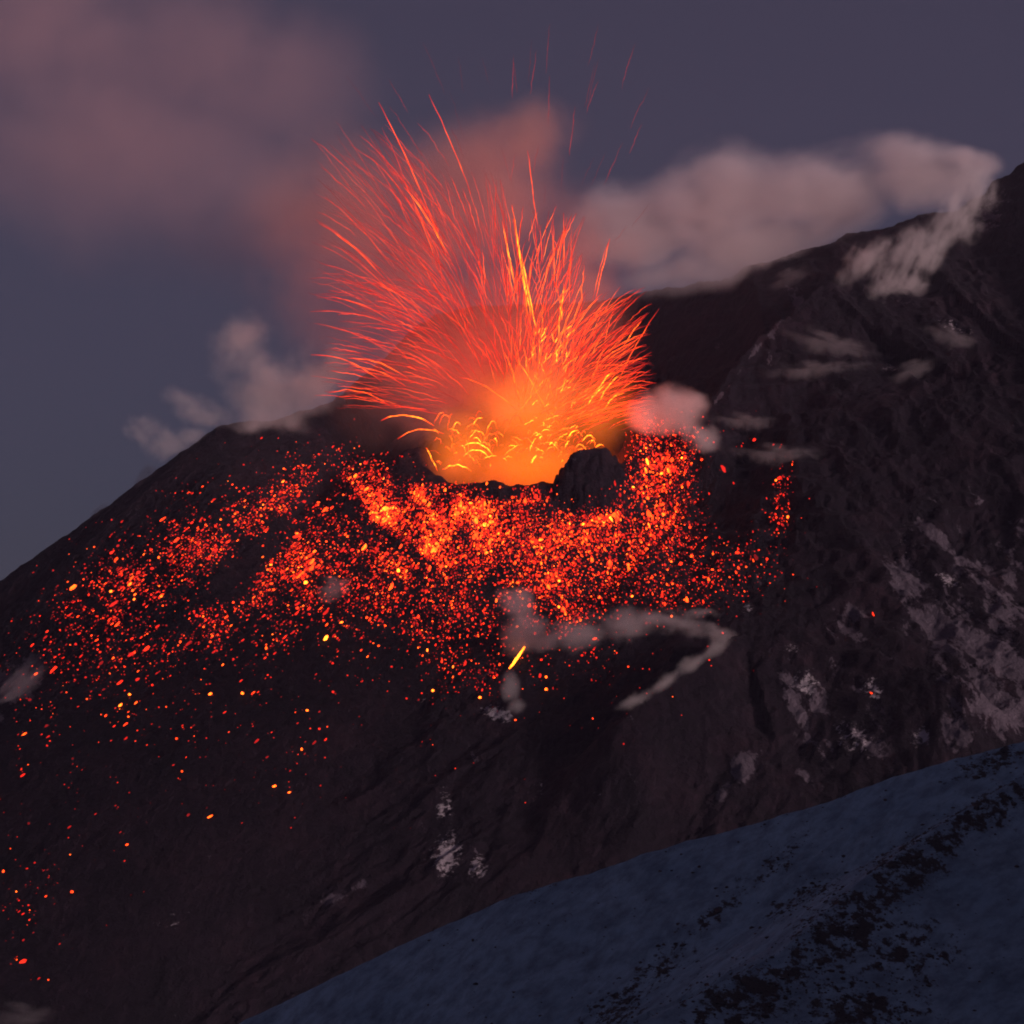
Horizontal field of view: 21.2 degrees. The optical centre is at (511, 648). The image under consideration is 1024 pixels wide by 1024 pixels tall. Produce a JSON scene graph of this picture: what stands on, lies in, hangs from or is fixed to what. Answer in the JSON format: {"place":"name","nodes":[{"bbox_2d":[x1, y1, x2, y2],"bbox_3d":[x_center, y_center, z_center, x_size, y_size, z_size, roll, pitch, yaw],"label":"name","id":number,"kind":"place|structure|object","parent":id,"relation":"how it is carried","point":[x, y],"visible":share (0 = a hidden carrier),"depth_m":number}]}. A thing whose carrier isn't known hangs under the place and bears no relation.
{"place":"outdoors","nodes":[
{"label":"outdoors","id":0,"kind":"place"},
{"bbox_2d":[0,163,1023,1023],"bbox_3d":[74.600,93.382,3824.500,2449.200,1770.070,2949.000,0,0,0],"label":"volcano slope","id":1,"kind":"structure","parent":0,"point":[870,383],"depth_m":3530.96},
{"bbox_2d":[311,139,366,191],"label":"lava streak","id":2,"kind":"object","parent":1,"relation":"on","point":[343,165],"visible":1,"depth_m":3971.70},
{"bbox_2d":[317,220,370,260],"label":"lava streak","id":3,"kind":"object","parent":1,"relation":"on","point":[346,240],"visible":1,"depth_m":4001.19},
{"bbox_2d":[321,167,367,208],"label":"lava streak","id":4,"kind":"object","parent":1,"relation":"on","point":[345,187],"visible":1,"depth_m":4001.97},
{"bbox_2d":[320,355,381,381],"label":"lava streak","id":5,"kind":"object","parent":1,"relation":"on","point":[350,362],"visible":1,"depth_m":3981.50},
{"bbox_2d":[319,223,384,278],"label":"lava streak","id":6,"kind":"object","parent":1,"relation":"on","point":[353,247],"visible":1,"depth_m":3980.40},
{"bbox_2d":[323,184,382,257],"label":"lava streak","id":7,"kind":"object","parent":1,"relation":"on","point":[351,215],"visible":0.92,"depth_m":3949.09},
{"bbox_2d":[310,311,399,328],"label":"lava streak","id":8,"kind":"object","parent":1,"relation":"on","point":[358,314],"visible":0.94,"depth_m":4049.72},
{"bbox_2d":[329,389,389,405],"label":"lava streak","id":9,"kind":"object","parent":1,"relation":"on","point":[359,391],"visible":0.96,"depth_m":3988.56},
{"bbox_2d":[326,197,395,271],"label":"lava streak","id":10,"kind":"object","parent":1,"relation":"on","point":[366,234],"visible":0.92,"depth_m":4042.57},
{"bbox_2d":[327,295,398,325],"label":"lava streak","id":11,"kind":"object","parent":1,"relation":"on","point":[365,306],"visible":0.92,"depth_m":3957.61},
{"bbox_2d":[325,391,401,399],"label":"lava streak","id":12,"kind":"object","parent":1,"relation":"on","point":[360,392],"visible":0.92,"depth_m":4081.77},
{"bbox_2d":[335,353,398,369],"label":"lava streak","id":13,"kind":"object","parent":1,"relation":"on","point":[362,357],"visible":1,"depth_m":3943.87},
{"bbox_2d":[350,366,404,385],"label":"lava streak","id":14,"kind":"object","parent":1,"relation":"on","point":[381,372],"visible":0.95,"depth_m":3986.05},
{"bbox_2d":[347,358,408,378],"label":"lava streak","id":15,"kind":"object","parent":1,"relation":"on","point":[377,362],"visible":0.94,"depth_m":3993.05},
{"bbox_2d":[346,321,414,335],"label":"lava streak","id":16,"kind":"object","parent":1,"relation":"on","point":[375,323],"visible":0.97,"depth_m":3970.74},
{"bbox_2d":[349,255,417,324],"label":"lava streak","id":17,"kind":"object","parent":1,"relation":"on","point":[387,289],"visible":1,"depth_m":3947.60},
{"bbox_2d":[350,144,419,218],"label":"lava streak","id":18,"kind":"object","parent":1,"relation":"on","point":[389,176],"visible":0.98,"depth_m":4004.18},
{"bbox_2d":[340,154,429,233],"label":"lava streak","id":19,"kind":"object","parent":1,"relation":"on","point":[388,188],"visible":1,"depth_m":3884.47},
{"bbox_2d":[363,138,410,189],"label":"lava streak","id":20,"kind":"object","parent":1,"relation":"on","point":[388,163],"visible":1,"depth_m":3960.46},
{"bbox_2d":[356,155,422,232],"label":"lava streak","id":21,"kind":"object","parent":1,"relation":"on","point":[390,185],"visible":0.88,"depth_m":4067.79},
{"bbox_2d":[362,149,420,224],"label":"lava streak","id":22,"kind":"object","parent":1,"relation":"on","point":[393,182],"visible":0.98,"depth_m":4084.91},
{"bbox_2d":[363,128,426,236],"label":"lava streak","id":23,"kind":"object","parent":1,"relation":"on","point":[395,178],"visible":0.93,"depth_m":4046.41},
{"bbox_2d":[373,159,416,240],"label":"lava streak","id":24,"kind":"object","parent":1,"relation":"on","point":[397,200],"visible":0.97,"depth_m":3988.06},
{"bbox_2d":[371,130,425,196],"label":"lava streak","id":25,"kind":"object","parent":1,"relation":"on","point":[393,152],"visible":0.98,"depth_m":3986.16},
{"bbox_2d":[0,408,809,980],"bbox_3d":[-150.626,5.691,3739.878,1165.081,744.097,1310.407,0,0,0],"label":"ember field","id":26,"kind":"structure","parent":1,"relation":"on","point":[482,534],"depth_m":3777.58},
{"bbox_2d":[381,415,433,425],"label":"lava streak","id":27,"kind":"object","parent":1,"relation":"on","point":[408,416],"visible":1,"depth_m":3999.30},
{"bbox_2d":[378,102,444,254],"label":"lava streak","id":28,"kind":"object","parent":1,"relation":"on","point":[414,177],"visible":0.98,"depth_m":3979.42},
{"bbox_2d":[363,342,460,364],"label":"lava streak","id":29,"kind":"object","parent":1,"relation":"on","point":[407,346],"visible":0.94,"depth_m":4021.44},
{"bbox_2d":[394,233,432,303],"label":"lava streak","id":30,"kind":"object","parent":1,"relation":"on","point":[414,264],"visible":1,"depth_m":3940.82},
{"bbox_2d":[399,172,439,272],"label":"lava streak","id":31,"kind":"object","parent":1,"relation":"on","point":[421,221],"visible":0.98,"depth_m":3952.09},
{"bbox_2d":[398,429,443,438],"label":"lava streak","id":32,"kind":"object","parent":1,"relation":"on","point":[420,429],"visible":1,"depth_m":3997.83},
{"bbox_2d":[405,188,448,254],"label":"lava streak","id":33,"kind":"object","parent":1,"relation":"on","point":[426,217],"visible":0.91,"depth_m":3988.79},
{"bbox_2d":[407,218,465,306],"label":"lava streak","id":34,"kind":"object","parent":1,"relation":"on","point":[439,259],"visible":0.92,"depth_m":3979.82},
{"bbox_2d":[408,337,468,378],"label":"lava streak","id":35,"kind":"object","parent":1,"relation":"on","point":[442,356],"visible":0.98,"depth_m":4044.32},
{"bbox_2d":[429,95,470,192],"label":"lava streak","id":36,"kind":"object","parent":1,"relation":"on","point":[451,144],"visible":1,"depth_m":3989.20},
{"bbox_2d":[442,464,470,470],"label":"lava streak","id":37,"kind":"object","parent":1,"relation":"on","point":[455,465],"visible":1,"depth_m":3990.93},
{"bbox_2d":[434,203,480,267],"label":"lava streak","id":38,"kind":"object","parent":1,"relation":"on","point":[456,228],"visible":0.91,"depth_m":4013.38},
{"bbox_2d":[437,329,477,376],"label":"lava streak","id":39,"kind":"object","parent":1,"relation":"on","point":[460,351],"visible":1,"depth_m":3961.61},
{"bbox_2d":[462,193,484,269],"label":"lava streak","id":40,"kind":"object","parent":1,"relation":"on","point":[474,229],"visible":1,"depth_m":3986.42},
{"bbox_2d":[463,442,493,455],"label":"lava streak","id":41,"kind":"object","parent":1,"relation":"on","point":[477,443],"visible":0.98,"depth_m":3999.54},
{"bbox_2d":[309,26,657,466],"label":"lava spatter","id":42,"kind":"object","parent":1,"relation":"on","point":[572,378],"visible":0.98,"depth_m":3992.67},
{"bbox_2d":[459,377,515,409],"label":"lava streak","id":43,"kind":"object","parent":1,"relation":"on","point":[491,390],"visible":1,"depth_m":3997.77},
{"bbox_2d":[486,180,494,275],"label":"lava streak","id":44,"kind":"object","parent":1,"relation":"on","point":[490,225],"visible":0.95,"depth_m":4042.81},
{"bbox_2d":[505,256,511,302],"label":"lava streak","id":45,"kind":"object","parent":1,"relation":"on","point":[508,278],"visible":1,"depth_m":3970.55},
{"bbox_2d":[502,222,515,291],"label":"lava streak","id":46,"kind":"object","parent":1,"relation":"on","point":[510,259],"visible":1,"depth_m":3993.06},
{"bbox_2d":[500,180,519,285],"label":"lava streak","id":47,"kind":"object","parent":1,"relation":"on","point":[510,229],"visible":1,"depth_m":3978.70},
{"bbox_2d":[509,646,524,668],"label":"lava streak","id":48,"kind":"object","parent":1,"relation":"on","point":[516,658],"visible":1,"depth_m":3461.85},
{"bbox_2d":[508,241,525,316],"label":"lava streak","id":49,"kind":"object","parent":1,"relation":"on","point":[515,279],"visible":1,"depth_m":3983.81},
{"bbox_2d":[514,227,520,305],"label":"lava streak","id":50,"kind":"object","parent":1,"relation":"on","point":[518,261],"visible":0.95,"depth_m":4001.88},
{"bbox_2d":[513,219,530,317],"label":"lava streak","id":51,"kind":"object","parent":1,"relation":"on","point":[522,272],"visible":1,"depth_m":4009.79},
{"bbox_2d":[521,255,536,333],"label":"lava streak","id":52,"kind":"object","parent":1,"relation":"on","point":[528,290],"visible":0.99,"depth_m":3982.06},
{"bbox_2d":[525,250,533,321],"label":"lava streak","id":53,"kind":"object","parent":1,"relation":"on","point":[528,286],"visible":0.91,"depth_m":4002.06},
{"bbox_2d":[519,228,540,320],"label":"lava streak","id":54,"kind":"object","parent":1,"relation":"on","point":[529,269],"visible":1,"depth_m":3949.03},
{"bbox_2d":[514,356,548,414],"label":"lava streak","id":55,"kind":"object","parent":1,"relation":"on","point":[532,383],"visible":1,"depth_m":3986.05},
{"bbox_2d":[527,150,538,230],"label":"lava streak","id":56,"kind":"object","parent":1,"relation":"on","point":[532,189],"visible":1,"depth_m":3989.93},
{"bbox_2d":[534,215,537,259],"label":"lava streak","id":57,"kind":"object","parent":1,"relation":"on","point":[535,234],"visible":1,"depth_m":3965.11},
{"bbox_2d":[534,246,556,314],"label":"lava streak","id":58,"kind":"object","parent":1,"relation":"on","point":[544,281],"visible":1,"depth_m":3980.82},
{"bbox_2d":[531,230,564,314],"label":"lava streak","id":59,"kind":"object","parent":1,"relation":"on","point":[546,268],"visible":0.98,"depth_m":3982.01},
{"bbox_2d":[535,275,563,346],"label":"lava streak","id":60,"kind":"object","parent":1,"relation":"on","point":[548,308],"visible":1,"depth_m":3976.27},
{"bbox_2d":[551,216,553,287],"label":"lava streak","id":61,"kind":"object","parent":1,"relation":"on","point":[552,251],"visible":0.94,"depth_m":4014.02},
{"bbox_2d":[553,226,564,307],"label":"lava streak","id":62,"kind":"object","parent":1,"relation":"on","point":[557,272],"visible":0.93,"depth_m":4005.80},
{"bbox_2d":[557,237,561,308],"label":"lava streak","id":63,"kind":"object","parent":1,"relation":"on","point":[558,275],"visible":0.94,"depth_m":3999.64},
{"bbox_2d":[553,237,575,338],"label":"lava streak","id":64,"kind":"object","parent":1,"relation":"on","point":[564,280],"visible":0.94,"depth_m":4016.40},
{"bbox_2d":[552,276,585,358],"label":"lava streak","id":65,"kind":"object","parent":1,"relation":"on","point":[569,314],"visible":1,"depth_m":3985.09},
{"bbox_2d":[568,234,571,312],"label":"lava streak","id":66,"kind":"object","parent":1,"relation":"on","point":[569,283],"visible":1,"depth_m":3978.22},
{"bbox_2d":[549,313,591,366],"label":"lava streak","id":67,"kind":"object","parent":1,"relation":"on","point":[569,336],"visible":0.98,"depth_m":3970.00},
{"bbox_2d":[560,218,584,314],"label":"lava streak","id":68,"kind":"object","parent":1,"relation":"on","point":[571,259],"visible":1,"depth_m":3976.14},
{"bbox_2d":[562,295,584,356],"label":"lava streak","id":69,"kind":"object","parent":1,"relation":"on","point":[571,326],"visible":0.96,"depth_m":3981.52},
{"bbox_2d":[567,293,602,344],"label":"lava streak","id":70,"kind":"object","parent":1,"relation":"on","point":[583,316],"visible":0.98,"depth_m":3965.42},
{"bbox_2d":[576,307,620,359],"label":"lava streak","id":71,"kind":"object","parent":1,"relation":"on","point":[599,329],"visible":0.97,"depth_m":3958.27},
{"bbox_2d":[595,239,609,299],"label":"lava streak","id":72,"kind":"object","parent":1,"relation":"on","point":[602,269],"visible":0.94,"depth_m":4022.24},
{"bbox_2d":[595,317,644,364],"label":"lava streak","id":73,"kind":"object","parent":1,"relation":"on","point":[616,341],"visible":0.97,"depth_m":3974.40},
{"bbox_2d":[611,313,648,345],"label":"lava streak","id":74,"kind":"object","parent":1,"relation":"on","point":[627,329],"visible":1,"depth_m":3912.83},
{"bbox_2d":[618,309,658,381],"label":"lava streak","id":75,"kind":"object","parent":1,"relation":"on","point":[636,344],"visible":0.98,"depth_m":4004.04},
{"bbox_2d":[0,0,1023,580],"label":"sky","id":76,"kind":"structure","parent":0,"point":[160,163]},
{"bbox_2d":[240,742,1023,1023],"bbox_3d":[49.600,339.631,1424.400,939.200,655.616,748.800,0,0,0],"label":"snowy ridge","id":77,"kind":"structure","parent":0,"point":[405,983],"depth_m":1544.15},
{"bbox_2d":[427,745,1023,1023],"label":"rocks","id":78,"kind":"object","parent":77,"relation":"on","point":[977,803],"visible":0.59,"depth_m":1420.87}
]}

